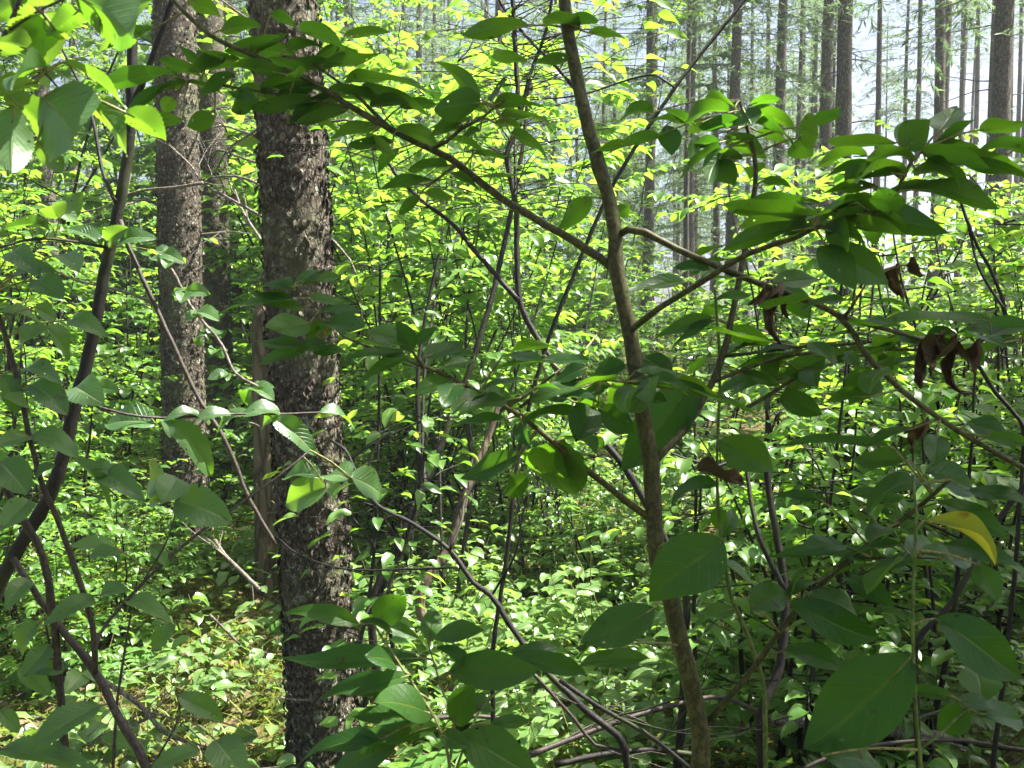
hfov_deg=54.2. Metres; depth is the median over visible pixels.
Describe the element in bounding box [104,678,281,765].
fallen branch
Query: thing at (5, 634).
woodland herb
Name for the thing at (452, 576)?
woodland herb
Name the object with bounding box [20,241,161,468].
shrub
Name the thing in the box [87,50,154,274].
conifer tree
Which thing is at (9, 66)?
young tree
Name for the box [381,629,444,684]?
woodland herb
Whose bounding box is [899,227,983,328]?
shrub
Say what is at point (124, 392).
shrub
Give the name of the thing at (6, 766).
woodland herb
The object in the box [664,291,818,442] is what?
shrub
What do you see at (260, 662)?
ground cover
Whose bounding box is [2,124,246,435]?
shrub
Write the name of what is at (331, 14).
conifer tree
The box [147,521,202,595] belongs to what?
woodland herb
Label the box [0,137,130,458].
shrub
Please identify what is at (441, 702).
woodland herb
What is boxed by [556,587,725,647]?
fern
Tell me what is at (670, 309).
shrub
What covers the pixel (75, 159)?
shrub
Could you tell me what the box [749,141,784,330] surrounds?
conifer tree
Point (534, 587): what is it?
woodland herb
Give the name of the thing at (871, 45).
sky
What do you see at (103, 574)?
woodland herb
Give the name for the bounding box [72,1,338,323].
young tree
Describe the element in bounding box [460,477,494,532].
woodland herb
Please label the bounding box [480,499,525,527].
woodland herb
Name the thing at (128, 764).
woodland herb
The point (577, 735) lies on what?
fallen branch
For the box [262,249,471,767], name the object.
shrub
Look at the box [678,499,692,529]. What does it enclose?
woodland herb
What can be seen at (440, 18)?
conifer tree
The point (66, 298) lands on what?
shrub
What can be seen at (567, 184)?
young tree
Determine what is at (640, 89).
tree
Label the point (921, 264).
shrub
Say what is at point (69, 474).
shrub
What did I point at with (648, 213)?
conifer tree
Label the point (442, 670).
woodland herb
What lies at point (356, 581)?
woodland herb
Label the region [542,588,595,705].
woodland herb
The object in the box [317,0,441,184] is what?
tree
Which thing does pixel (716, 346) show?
shrub
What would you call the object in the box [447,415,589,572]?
shrub
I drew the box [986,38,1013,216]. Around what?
conifer tree
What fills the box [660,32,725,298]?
conifer tree
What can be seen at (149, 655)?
fern
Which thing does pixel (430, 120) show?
young tree
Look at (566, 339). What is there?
shrub
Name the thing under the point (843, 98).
conifer tree
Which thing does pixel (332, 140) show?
shrub
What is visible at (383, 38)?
young tree
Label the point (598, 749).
woodland herb
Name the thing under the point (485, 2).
conifer tree
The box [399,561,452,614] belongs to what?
woodland herb
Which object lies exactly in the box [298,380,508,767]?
shrub
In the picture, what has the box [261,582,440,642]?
fern
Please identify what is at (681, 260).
conifer tree
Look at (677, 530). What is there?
woodland herb
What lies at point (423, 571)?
woodland herb
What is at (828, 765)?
woodland herb
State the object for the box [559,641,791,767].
fallen branch
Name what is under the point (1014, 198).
shrub
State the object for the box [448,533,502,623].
woodland herb
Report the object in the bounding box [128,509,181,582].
woodland herb
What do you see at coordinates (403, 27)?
conifer tree
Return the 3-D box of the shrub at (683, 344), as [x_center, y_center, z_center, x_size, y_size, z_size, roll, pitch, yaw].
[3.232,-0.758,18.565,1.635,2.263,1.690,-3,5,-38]
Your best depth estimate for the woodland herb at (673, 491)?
7.58 m
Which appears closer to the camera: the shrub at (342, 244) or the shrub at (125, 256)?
the shrub at (342, 244)
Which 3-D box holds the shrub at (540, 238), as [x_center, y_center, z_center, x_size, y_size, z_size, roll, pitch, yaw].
[-0.190,-0.313,5.764,1.809,3.078,1.664,-2,4,-32]
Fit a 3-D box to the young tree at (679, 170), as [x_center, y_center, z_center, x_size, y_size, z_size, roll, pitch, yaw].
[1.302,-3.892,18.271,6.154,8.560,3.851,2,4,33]
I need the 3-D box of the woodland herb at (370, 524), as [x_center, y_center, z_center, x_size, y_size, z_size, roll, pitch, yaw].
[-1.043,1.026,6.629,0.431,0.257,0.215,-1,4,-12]
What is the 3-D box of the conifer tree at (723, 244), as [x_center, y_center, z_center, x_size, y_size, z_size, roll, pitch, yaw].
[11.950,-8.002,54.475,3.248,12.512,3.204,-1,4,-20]
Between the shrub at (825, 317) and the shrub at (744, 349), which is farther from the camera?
the shrub at (744, 349)
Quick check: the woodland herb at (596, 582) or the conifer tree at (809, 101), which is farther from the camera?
the conifer tree at (809, 101)
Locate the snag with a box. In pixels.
[213,305,276,595]
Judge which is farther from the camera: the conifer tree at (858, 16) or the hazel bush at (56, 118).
the conifer tree at (858, 16)
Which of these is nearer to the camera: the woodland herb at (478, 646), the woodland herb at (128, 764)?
the woodland herb at (128, 764)
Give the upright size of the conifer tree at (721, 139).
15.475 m
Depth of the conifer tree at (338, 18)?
24.77 m
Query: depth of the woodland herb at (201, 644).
4.39 m
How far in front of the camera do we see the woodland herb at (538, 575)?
5.65 m
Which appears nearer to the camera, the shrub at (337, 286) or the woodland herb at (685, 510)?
the woodland herb at (685, 510)
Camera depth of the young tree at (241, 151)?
17.89 m
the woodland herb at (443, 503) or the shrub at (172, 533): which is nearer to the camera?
the shrub at (172, 533)
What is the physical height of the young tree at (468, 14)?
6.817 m
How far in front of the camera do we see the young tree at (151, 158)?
22.17 m
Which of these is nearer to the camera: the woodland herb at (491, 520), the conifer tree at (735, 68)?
the woodland herb at (491, 520)
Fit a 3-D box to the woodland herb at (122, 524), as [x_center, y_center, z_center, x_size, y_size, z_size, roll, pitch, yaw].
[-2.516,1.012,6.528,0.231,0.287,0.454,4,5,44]
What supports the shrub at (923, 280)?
on the ground at (1008, 759)
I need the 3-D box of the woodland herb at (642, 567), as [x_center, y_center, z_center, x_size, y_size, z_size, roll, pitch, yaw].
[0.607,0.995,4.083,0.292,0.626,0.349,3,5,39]
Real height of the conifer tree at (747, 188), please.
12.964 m
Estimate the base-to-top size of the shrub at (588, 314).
3.095 m
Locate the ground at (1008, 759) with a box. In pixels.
[0,333,1023,767]
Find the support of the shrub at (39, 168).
on the ground at (1008, 759)
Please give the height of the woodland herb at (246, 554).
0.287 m
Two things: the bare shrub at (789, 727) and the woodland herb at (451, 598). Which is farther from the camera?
the woodland herb at (451, 598)
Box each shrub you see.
[0,0,237,494]
[0,47,241,437]
[0,79,135,423]
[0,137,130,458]
[0,154,153,535]
[0,161,77,471]
[0,170,104,455]
[0,201,233,527]
[0,202,187,610]
[0,211,108,406]
[0,314,200,583]
[0,443,112,648]
[0,503,154,698]
[1,184,160,416]
[1,200,248,460]
[1,211,156,422]
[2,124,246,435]
[2,144,157,342]
[3,169,155,406]
[8,405,130,561]
[11,488,208,648]
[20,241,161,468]
[24,283,159,448]
[28,19,264,402]
[34,309,155,413]
[79,499,226,598]
[84,208,242,346]
[115,82,400,407]
[144,0,521,455]
[150,117,399,337]
[201,153,425,440]
[203,95,473,490]
[208,416,253,509]
[217,16,599,566]
[224,345,435,541]
[225,83,488,441]
[228,152,418,449]
[230,220,262,467]
[231,189,438,423]
[232,327,251,434]
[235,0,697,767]
[239,196,259,403]
[240,282,400,448]
[242,255,424,429]
[250,25,589,533]
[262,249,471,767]
[279,439,630,767]
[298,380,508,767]
[327,141,412,324]
[331,131,500,511]
[332,231,591,512]
[333,232,539,516]
[334,55,661,614]
[338,114,467,430]
[338,143,443,435]
[345,130,625,551]
[347,338,509,525]
[347,372,519,564]
[368,42,616,704]
[370,178,560,491]
[375,331,564,493]
[382,75,688,590]
[406,370,611,551]
[415,407,500,637]
[421,217,628,477]
[429,185,662,452]
[434,145,656,381]
[436,273,540,386]
[442,250,565,349]
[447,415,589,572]
[453,219,573,366]
[458,308,652,480]
[461,341,621,529]
[463,280,624,440]
[479,240,623,494]
[490,0,745,721]
[491,409,625,539]
[492,450,672,595]
[523,246,632,399]
[525,271,616,363]
[533,244,660,376]
[538,401,1023,767]
[544,216,656,375]
[546,244,641,332]
[554,238,628,376]
[563,307,730,466]
[575,262,623,377]
[587,434,736,562]
[596,348,771,767]
[605,146,909,549]
[605,263,733,432]
[617,248,750,373]
[621,156,1023,590]
[634,302,674,345]
[654,291,718,373]
[655,294,680,362]
[662,286,1023,647]
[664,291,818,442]
[681,174,1023,535]
[684,281,984,521]
[685,270,790,428]
[699,308,724,380]
[705,337,756,374]
[706,333,1023,767]
[734,235,953,767]
[740,323,903,447]
[742,236,820,388]
[745,163,1023,645]
[745,472,789,767]
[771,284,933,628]
[777,238,941,437]
[780,343,968,765]
[799,232,908,435]
[802,266,951,741]
[822,203,1023,676]
[857,222,959,372]
[876,120,1023,455]
[891,271,1023,460]
[892,229,1023,562]
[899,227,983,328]
[899,244,1019,410]
[901,254,969,308]
[904,180,1023,549]
[913,483,1023,767]
[914,307,1023,411]
[942,177,1023,417]
[953,187,1023,396]
[960,175,1023,767]
[1008,290,1021,365]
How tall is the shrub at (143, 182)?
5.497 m
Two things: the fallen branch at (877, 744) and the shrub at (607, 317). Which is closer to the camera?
the fallen branch at (877, 744)
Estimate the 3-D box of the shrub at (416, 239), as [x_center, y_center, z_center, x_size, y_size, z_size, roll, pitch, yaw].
[-0.622,-0.353,5.465,1.967,3.234,1.809,-1,4,-15]
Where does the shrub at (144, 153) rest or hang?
on the ground at (1008, 759)
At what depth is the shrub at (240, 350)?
8.80 m
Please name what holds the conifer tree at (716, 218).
on the ground at (1008, 759)
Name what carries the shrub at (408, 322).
on the ground at (1008, 759)
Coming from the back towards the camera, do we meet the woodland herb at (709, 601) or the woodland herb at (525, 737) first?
the woodland herb at (709, 601)
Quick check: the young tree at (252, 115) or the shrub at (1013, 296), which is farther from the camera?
the young tree at (252, 115)
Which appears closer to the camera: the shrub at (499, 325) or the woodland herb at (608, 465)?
the woodland herb at (608, 465)
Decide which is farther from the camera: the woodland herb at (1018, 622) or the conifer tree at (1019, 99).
the conifer tree at (1019, 99)
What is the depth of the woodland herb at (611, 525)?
5.41 m
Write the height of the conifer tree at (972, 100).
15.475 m
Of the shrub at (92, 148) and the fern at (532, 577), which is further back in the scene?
the shrub at (92, 148)
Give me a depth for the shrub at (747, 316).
14.09 m
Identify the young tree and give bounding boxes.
[0,14,243,294]
[0,25,253,321]
[0,27,107,275]
[0,46,153,308]
[15,123,155,310]
[51,0,438,326]
[62,44,252,329]
[71,82,250,363]
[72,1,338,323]
[125,40,340,282]
[223,0,537,290]
[223,0,590,433]
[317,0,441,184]
[317,0,584,336]
[354,65,505,341]
[387,1,668,306]
[418,0,766,397]
[429,8,588,346]
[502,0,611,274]
[503,161,598,281]
[526,162,661,378]
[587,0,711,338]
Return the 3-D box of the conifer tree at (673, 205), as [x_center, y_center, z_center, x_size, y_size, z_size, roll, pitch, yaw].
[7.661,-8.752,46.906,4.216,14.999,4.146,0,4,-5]
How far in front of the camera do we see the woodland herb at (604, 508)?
6.75 m
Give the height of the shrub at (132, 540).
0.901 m
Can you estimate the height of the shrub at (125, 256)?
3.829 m
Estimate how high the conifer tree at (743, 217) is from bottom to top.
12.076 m
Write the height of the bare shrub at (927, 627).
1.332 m
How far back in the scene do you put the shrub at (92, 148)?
12.78 m
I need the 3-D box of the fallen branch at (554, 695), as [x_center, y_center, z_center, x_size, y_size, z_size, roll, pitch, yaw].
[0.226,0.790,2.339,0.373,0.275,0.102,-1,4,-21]
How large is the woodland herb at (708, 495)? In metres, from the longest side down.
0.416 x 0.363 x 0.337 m
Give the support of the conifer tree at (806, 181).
on the ground at (1008, 759)
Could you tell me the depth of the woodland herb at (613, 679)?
3.78 m
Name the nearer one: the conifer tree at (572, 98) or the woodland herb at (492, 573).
the woodland herb at (492, 573)
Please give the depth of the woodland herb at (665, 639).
4.56 m
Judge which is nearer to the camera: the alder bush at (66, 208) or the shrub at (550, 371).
the alder bush at (66, 208)
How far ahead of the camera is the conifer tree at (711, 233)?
39.93 m
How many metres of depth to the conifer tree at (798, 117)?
23.82 m
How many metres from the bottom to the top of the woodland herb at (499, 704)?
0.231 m
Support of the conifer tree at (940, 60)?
on the ground at (1008, 759)
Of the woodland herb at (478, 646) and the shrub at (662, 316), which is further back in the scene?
the shrub at (662, 316)
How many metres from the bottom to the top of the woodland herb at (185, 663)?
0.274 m
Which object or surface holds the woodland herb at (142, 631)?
on the ground at (1008, 759)
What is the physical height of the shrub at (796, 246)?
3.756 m
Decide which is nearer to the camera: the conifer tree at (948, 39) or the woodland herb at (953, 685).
the woodland herb at (953, 685)
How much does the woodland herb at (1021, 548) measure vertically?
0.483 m
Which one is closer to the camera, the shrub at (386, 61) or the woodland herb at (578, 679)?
the woodland herb at (578, 679)
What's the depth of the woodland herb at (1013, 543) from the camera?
6.23 m
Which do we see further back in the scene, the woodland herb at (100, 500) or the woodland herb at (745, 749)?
the woodland herb at (100, 500)
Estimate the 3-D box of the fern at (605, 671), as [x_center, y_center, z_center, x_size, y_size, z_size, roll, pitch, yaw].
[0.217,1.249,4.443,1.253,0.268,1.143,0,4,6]
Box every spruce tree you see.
[37,0,254,552]
[65,0,412,767]
[196,0,236,487]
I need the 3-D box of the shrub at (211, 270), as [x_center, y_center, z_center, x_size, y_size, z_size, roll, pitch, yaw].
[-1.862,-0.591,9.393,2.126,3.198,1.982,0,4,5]
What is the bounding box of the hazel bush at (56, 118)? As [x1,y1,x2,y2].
[0,0,165,172]
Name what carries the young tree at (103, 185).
on the ground at (1008, 759)
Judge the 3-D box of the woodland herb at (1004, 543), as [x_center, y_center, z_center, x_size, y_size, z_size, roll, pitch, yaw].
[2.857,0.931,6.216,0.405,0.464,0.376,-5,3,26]
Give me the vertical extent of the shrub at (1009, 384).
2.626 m
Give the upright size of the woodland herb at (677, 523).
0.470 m
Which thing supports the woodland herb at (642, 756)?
on the ground at (1008, 759)
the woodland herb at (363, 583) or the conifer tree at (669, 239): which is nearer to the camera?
the woodland herb at (363, 583)
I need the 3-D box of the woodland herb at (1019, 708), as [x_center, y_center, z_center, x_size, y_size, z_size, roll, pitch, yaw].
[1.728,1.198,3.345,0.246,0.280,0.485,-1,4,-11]
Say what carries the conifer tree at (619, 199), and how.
on the ground at (1008, 759)
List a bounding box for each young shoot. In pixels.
[671,290,772,767]
[804,475,1022,767]
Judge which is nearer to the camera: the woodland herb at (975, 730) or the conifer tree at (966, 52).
the woodland herb at (975, 730)
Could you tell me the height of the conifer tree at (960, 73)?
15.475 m
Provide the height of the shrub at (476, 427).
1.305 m
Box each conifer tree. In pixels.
[0,0,227,453]
[0,7,112,217]
[2,2,121,273]
[51,30,148,215]
[54,26,143,258]
[55,29,120,296]
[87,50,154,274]
[112,60,150,270]
[144,0,347,425]
[223,1,247,327]
[235,0,248,221]
[237,0,256,310]
[250,0,403,220]
[321,0,367,185]
[325,0,411,222]
[341,0,468,300]
[344,1,395,263]
[366,0,474,330]
[375,0,505,240]
[376,7,412,246]
[391,0,562,247]
[401,0,462,293]
[406,0,509,323]
[411,0,476,306]
[411,5,470,134]
[447,0,537,343]
[452,0,538,227]
[458,0,531,241]
[478,0,533,207]
[483,0,594,304]
[513,1,591,256]
[527,47,600,259]
[534,0,630,331]
[534,0,719,354]
[570,5,642,354]
[573,0,659,357]
[574,2,643,355]
[578,0,660,357]
[582,66,634,230]
[587,44,639,335]
[595,48,640,349]
[611,0,798,361]
[611,0,852,402]
[620,78,675,332]
[622,91,670,308]
[623,56,681,256]
[623,116,668,310]
[629,144,659,317]
[631,38,722,343]
[638,2,744,338]
[638,42,710,354]
[640,0,740,297]
[640,1,793,369]
[655,130,710,349]
[658,0,722,308]
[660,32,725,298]
[667,1,705,369]
[667,93,723,299]
[669,134,723,309]
[674,0,732,166]
[680,35,744,343]
[681,0,868,401]
[694,0,803,357]
[705,172,754,290]
[706,0,818,330]
[720,2,758,370]
[721,2,807,334]
[739,78,772,280]
[740,0,852,359]
[742,0,821,173]
[748,0,893,370]
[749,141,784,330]
[752,0,806,368]
[753,50,807,269]
[758,0,899,336]
[761,0,836,286]
[768,1,869,329]
[771,94,806,331]
[773,0,823,294]
[783,0,873,327]
[783,55,818,258]
[787,1,870,286]
[820,0,837,202]
[852,0,928,312]
[852,0,961,305]
[852,1,911,247]
[853,0,882,113]
[853,0,993,370]
[853,0,1023,450]
[861,15,915,310]
[887,0,984,297]
[899,0,956,293]
[914,0,986,294]
[922,0,1023,371]
[925,0,991,329]
[945,0,1022,392]
[951,0,968,308]
[951,3,991,326]
[952,0,1023,363]
[979,92,1023,186]
[984,12,1023,381]
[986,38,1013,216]
[1013,2,1023,69]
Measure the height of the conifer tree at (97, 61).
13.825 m
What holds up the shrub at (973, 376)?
on the ground at (1008, 759)
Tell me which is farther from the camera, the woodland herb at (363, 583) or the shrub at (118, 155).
the shrub at (118, 155)
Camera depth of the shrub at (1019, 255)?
9.77 m
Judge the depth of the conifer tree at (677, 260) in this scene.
43.44 m
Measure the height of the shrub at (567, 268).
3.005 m
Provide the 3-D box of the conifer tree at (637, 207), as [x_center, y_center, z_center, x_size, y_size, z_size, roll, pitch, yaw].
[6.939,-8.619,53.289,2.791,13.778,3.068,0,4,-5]
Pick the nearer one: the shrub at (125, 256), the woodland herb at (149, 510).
the woodland herb at (149, 510)
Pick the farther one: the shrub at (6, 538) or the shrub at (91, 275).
the shrub at (91, 275)
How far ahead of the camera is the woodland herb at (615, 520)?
5.67 m
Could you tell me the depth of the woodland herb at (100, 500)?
7.08 m
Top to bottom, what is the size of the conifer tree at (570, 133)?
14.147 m
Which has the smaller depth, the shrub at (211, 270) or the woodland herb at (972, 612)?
the woodland herb at (972, 612)
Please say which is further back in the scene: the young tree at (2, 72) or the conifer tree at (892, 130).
the conifer tree at (892, 130)
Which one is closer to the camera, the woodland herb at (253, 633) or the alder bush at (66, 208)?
the alder bush at (66, 208)
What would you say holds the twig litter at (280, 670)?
on the ground at (1008, 759)
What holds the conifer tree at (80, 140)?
on the ground at (1008, 759)
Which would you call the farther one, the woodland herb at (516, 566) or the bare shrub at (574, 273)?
the woodland herb at (516, 566)
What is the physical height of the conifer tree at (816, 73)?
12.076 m
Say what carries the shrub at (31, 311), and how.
on the ground at (1008, 759)
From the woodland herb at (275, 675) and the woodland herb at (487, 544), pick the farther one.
the woodland herb at (487, 544)
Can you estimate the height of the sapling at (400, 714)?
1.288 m
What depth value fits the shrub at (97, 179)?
9.86 m
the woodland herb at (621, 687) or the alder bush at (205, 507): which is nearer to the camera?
the alder bush at (205, 507)
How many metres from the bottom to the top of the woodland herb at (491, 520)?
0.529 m
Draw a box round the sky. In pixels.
[0,0,1023,332]
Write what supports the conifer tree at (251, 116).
on the ground at (1008, 759)
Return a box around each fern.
[0,631,181,699]
[170,529,281,580]
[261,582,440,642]
[378,762,406,767]
[382,597,567,661]
[394,709,665,767]
[446,575,614,627]
[447,623,665,708]
[509,565,650,603]
[545,631,772,708]
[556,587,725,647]
[651,599,801,667]
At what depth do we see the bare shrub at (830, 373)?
4.03 m
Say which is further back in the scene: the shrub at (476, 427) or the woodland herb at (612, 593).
the shrub at (476, 427)
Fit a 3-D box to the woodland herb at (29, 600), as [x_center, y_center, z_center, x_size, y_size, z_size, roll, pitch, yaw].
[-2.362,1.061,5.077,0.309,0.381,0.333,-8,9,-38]
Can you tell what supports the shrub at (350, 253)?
on the ground at (1008, 759)
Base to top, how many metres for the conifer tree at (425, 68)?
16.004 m
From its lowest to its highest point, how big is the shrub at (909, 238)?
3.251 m
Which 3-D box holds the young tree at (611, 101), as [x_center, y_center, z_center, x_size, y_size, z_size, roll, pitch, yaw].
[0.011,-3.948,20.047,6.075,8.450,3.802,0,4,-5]
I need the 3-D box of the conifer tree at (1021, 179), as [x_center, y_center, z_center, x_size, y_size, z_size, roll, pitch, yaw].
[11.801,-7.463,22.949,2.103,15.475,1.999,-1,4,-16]
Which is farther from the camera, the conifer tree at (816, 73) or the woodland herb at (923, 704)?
the conifer tree at (816, 73)
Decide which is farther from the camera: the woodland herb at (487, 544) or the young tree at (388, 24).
the young tree at (388, 24)
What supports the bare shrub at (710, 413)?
on the ground at (1008, 759)
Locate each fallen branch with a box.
[82,668,197,747]
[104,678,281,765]
[168,510,261,591]
[209,586,281,655]
[437,637,531,725]
[529,694,780,757]
[533,674,665,767]
[554,672,741,767]
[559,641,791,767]
[769,706,968,750]
[800,674,1023,767]
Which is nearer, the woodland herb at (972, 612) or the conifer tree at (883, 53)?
the woodland herb at (972, 612)
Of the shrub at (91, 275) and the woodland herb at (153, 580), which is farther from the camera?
the shrub at (91, 275)
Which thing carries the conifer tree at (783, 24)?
on the ground at (1008, 759)
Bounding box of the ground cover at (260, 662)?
[0,408,1023,767]
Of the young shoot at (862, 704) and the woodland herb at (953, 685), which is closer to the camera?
the young shoot at (862, 704)
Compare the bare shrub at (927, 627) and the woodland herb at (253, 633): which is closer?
the bare shrub at (927, 627)
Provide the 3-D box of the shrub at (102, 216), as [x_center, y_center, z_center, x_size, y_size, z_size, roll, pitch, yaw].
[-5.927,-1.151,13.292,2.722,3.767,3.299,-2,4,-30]
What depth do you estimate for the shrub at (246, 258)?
15.96 m
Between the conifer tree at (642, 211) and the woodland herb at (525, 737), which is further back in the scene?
the conifer tree at (642, 211)
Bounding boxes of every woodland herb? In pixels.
[0,593,50,661]
[0,603,26,657]
[0,758,13,767]
[19,554,82,625]
[22,664,122,767]
[59,577,108,650]
[61,614,134,681]
[62,462,117,538]
[69,725,152,767]
[75,684,95,700]
[81,556,111,580]
[86,555,165,594]
[90,490,126,525]
[92,519,159,548]
[97,694,204,767]
[101,665,164,691]
[102,591,177,647]
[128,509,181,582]
[128,579,163,609]
[133,495,161,514]
[139,500,162,521]
[144,668,251,695]
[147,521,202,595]
[156,647,237,712]
[170,592,254,674]
[172,524,225,573]
[210,480,253,559]
[228,534,276,568]
[231,753,314,767]
[239,611,283,644]
[240,656,281,695]
[246,493,278,557]
[348,465,374,538]
[348,543,411,637]
[349,530,366,568]
[350,575,365,626]
[352,519,382,550]
[353,539,388,571]
[373,556,423,594]
[377,539,416,592]
[381,599,442,675]
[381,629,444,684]
[391,566,425,587]
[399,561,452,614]
[400,711,447,750]
[401,617,455,686]
[404,535,466,593]
[404,678,484,711]
[409,590,460,630]
[410,607,476,655]
[412,666,447,743]
[413,510,443,587]
[428,691,476,731]
[430,644,475,691]
[431,485,466,551]
[432,509,479,564]
[433,589,520,665]
[436,561,509,598]
[445,563,470,593]
[445,603,487,645]
[446,520,487,568]
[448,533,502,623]
[450,680,503,728]
[454,547,515,623]
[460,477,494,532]
[466,523,519,574]
[468,632,572,762]
[470,492,509,551]
[470,565,488,591]
[473,523,527,581]
[476,682,536,712]
[477,566,545,601]
[477,651,547,708]
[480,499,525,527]
[482,585,564,650]
[482,687,572,739]
[483,575,551,597]
[495,688,598,767]
[498,502,540,579]
[504,691,564,740]
[507,597,527,603]
[513,509,583,594]
[516,619,576,660]
[519,619,553,641]
[520,720,551,767]
[523,506,585,569]
[526,594,596,622]
[528,565,594,646]
[531,568,595,654]
[533,556,563,582]
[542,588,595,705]
[544,483,603,581]
[545,646,619,761]
[550,545,619,631]
[557,644,600,681]
[567,645,679,762]
[572,647,633,716]
[574,517,630,580]
[576,516,630,582]
[578,726,651,757]
[582,610,699,701]
[582,735,616,767]
[589,462,633,506]
[592,499,622,541]
[594,674,665,720]
[594,691,673,767]
[600,561,649,604]
[600,664,676,675]
[601,497,648,601]
[601,763,634,767]
[618,511,667,588]
[619,601,669,650]
[620,487,680,560]
[621,562,682,679]
[653,604,725,643]
[661,490,692,506]
[662,504,714,533]
[665,731,756,767]
[666,475,720,515]
[668,497,693,538]
[670,711,755,760]
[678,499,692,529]
[690,575,730,629]
[690,580,742,624]
[690,625,744,682]
[696,578,776,684]
[696,639,751,665]
[738,625,847,767]
[768,750,816,767]
[784,700,829,764]
[794,751,835,767]
[893,627,959,767]
[900,668,987,767]
[909,590,980,635]
[919,604,964,721]
[919,678,991,756]
[936,499,1005,546]
[937,570,976,636]
[937,581,1023,638]
[953,647,1023,734]
[970,698,1023,767]
[973,539,1023,627]
[980,559,1023,616]
[983,597,1006,632]
[989,719,1022,745]
[993,508,1021,547]
[999,512,1023,558]
[1001,582,1023,643]
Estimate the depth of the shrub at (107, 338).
14.23 m
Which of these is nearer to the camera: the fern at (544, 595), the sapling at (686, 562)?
the sapling at (686, 562)
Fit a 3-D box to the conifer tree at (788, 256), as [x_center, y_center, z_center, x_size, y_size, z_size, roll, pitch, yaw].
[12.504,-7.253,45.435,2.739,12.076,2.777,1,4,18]
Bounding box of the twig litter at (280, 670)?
[0,518,1017,767]
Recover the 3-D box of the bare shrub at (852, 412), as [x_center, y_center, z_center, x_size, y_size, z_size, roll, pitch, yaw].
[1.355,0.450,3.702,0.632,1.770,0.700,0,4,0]
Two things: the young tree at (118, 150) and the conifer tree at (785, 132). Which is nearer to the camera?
the young tree at (118, 150)
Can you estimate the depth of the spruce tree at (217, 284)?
9.15 m
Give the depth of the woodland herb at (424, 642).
4.24 m
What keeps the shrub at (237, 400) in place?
on the ground at (1008, 759)
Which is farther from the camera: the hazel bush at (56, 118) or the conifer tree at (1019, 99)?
the conifer tree at (1019, 99)
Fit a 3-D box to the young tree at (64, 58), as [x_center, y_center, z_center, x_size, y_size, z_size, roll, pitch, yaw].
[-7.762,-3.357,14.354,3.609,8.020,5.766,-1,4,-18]
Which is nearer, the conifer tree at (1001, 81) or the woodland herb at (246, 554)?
the woodland herb at (246, 554)
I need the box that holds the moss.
[0,549,770,767]
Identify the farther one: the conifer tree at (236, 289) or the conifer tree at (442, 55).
the conifer tree at (442, 55)
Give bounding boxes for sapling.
[94,0,1023,767]
[275,594,585,767]
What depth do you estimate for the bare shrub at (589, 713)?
2.39 m
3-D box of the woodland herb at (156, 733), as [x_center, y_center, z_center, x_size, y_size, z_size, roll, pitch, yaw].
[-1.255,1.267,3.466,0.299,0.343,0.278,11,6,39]
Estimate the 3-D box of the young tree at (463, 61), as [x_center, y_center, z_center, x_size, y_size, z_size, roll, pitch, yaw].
[-0.720,-3.791,23.252,3.535,7.857,5.649,-1,4,-16]
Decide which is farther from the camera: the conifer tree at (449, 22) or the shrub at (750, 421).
the conifer tree at (449, 22)
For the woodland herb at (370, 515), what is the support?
on the ground at (1008, 759)
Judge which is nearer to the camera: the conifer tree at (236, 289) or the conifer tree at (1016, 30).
the conifer tree at (236, 289)
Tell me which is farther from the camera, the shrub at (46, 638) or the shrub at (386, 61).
the shrub at (386, 61)
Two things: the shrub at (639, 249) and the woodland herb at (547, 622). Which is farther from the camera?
the shrub at (639, 249)
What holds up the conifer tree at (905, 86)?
on the ground at (1008, 759)
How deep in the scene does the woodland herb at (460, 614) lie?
4.51 m
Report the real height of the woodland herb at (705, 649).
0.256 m
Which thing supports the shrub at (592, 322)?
on the ground at (1008, 759)
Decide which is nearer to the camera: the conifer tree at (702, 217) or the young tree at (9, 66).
the young tree at (9, 66)
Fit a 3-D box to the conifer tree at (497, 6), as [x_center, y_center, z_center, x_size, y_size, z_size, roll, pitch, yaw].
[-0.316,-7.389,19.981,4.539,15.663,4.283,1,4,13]
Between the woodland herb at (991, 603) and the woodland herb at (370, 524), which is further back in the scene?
the woodland herb at (370, 524)
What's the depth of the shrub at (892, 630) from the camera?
3.16 m
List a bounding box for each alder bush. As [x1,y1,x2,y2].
[0,0,276,601]
[0,243,382,767]
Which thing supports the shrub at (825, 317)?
on the ground at (1008, 759)
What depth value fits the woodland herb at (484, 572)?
5.47 m
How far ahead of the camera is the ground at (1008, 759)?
4.96 m
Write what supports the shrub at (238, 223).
on the ground at (1008, 759)
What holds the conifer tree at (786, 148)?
on the ground at (1008, 759)
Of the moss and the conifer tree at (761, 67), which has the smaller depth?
the moss
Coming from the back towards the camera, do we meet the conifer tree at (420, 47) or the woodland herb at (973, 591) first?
the conifer tree at (420, 47)
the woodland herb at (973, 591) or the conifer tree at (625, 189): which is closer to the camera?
the woodland herb at (973, 591)
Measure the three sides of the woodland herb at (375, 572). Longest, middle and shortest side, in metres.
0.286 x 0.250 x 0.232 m
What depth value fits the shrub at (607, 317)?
24.84 m
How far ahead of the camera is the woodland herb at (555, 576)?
4.66 m
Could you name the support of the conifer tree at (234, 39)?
on the ground at (1008, 759)
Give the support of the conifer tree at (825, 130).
on the ground at (1008, 759)
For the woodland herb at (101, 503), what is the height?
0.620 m
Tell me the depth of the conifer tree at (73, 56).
20.58 m

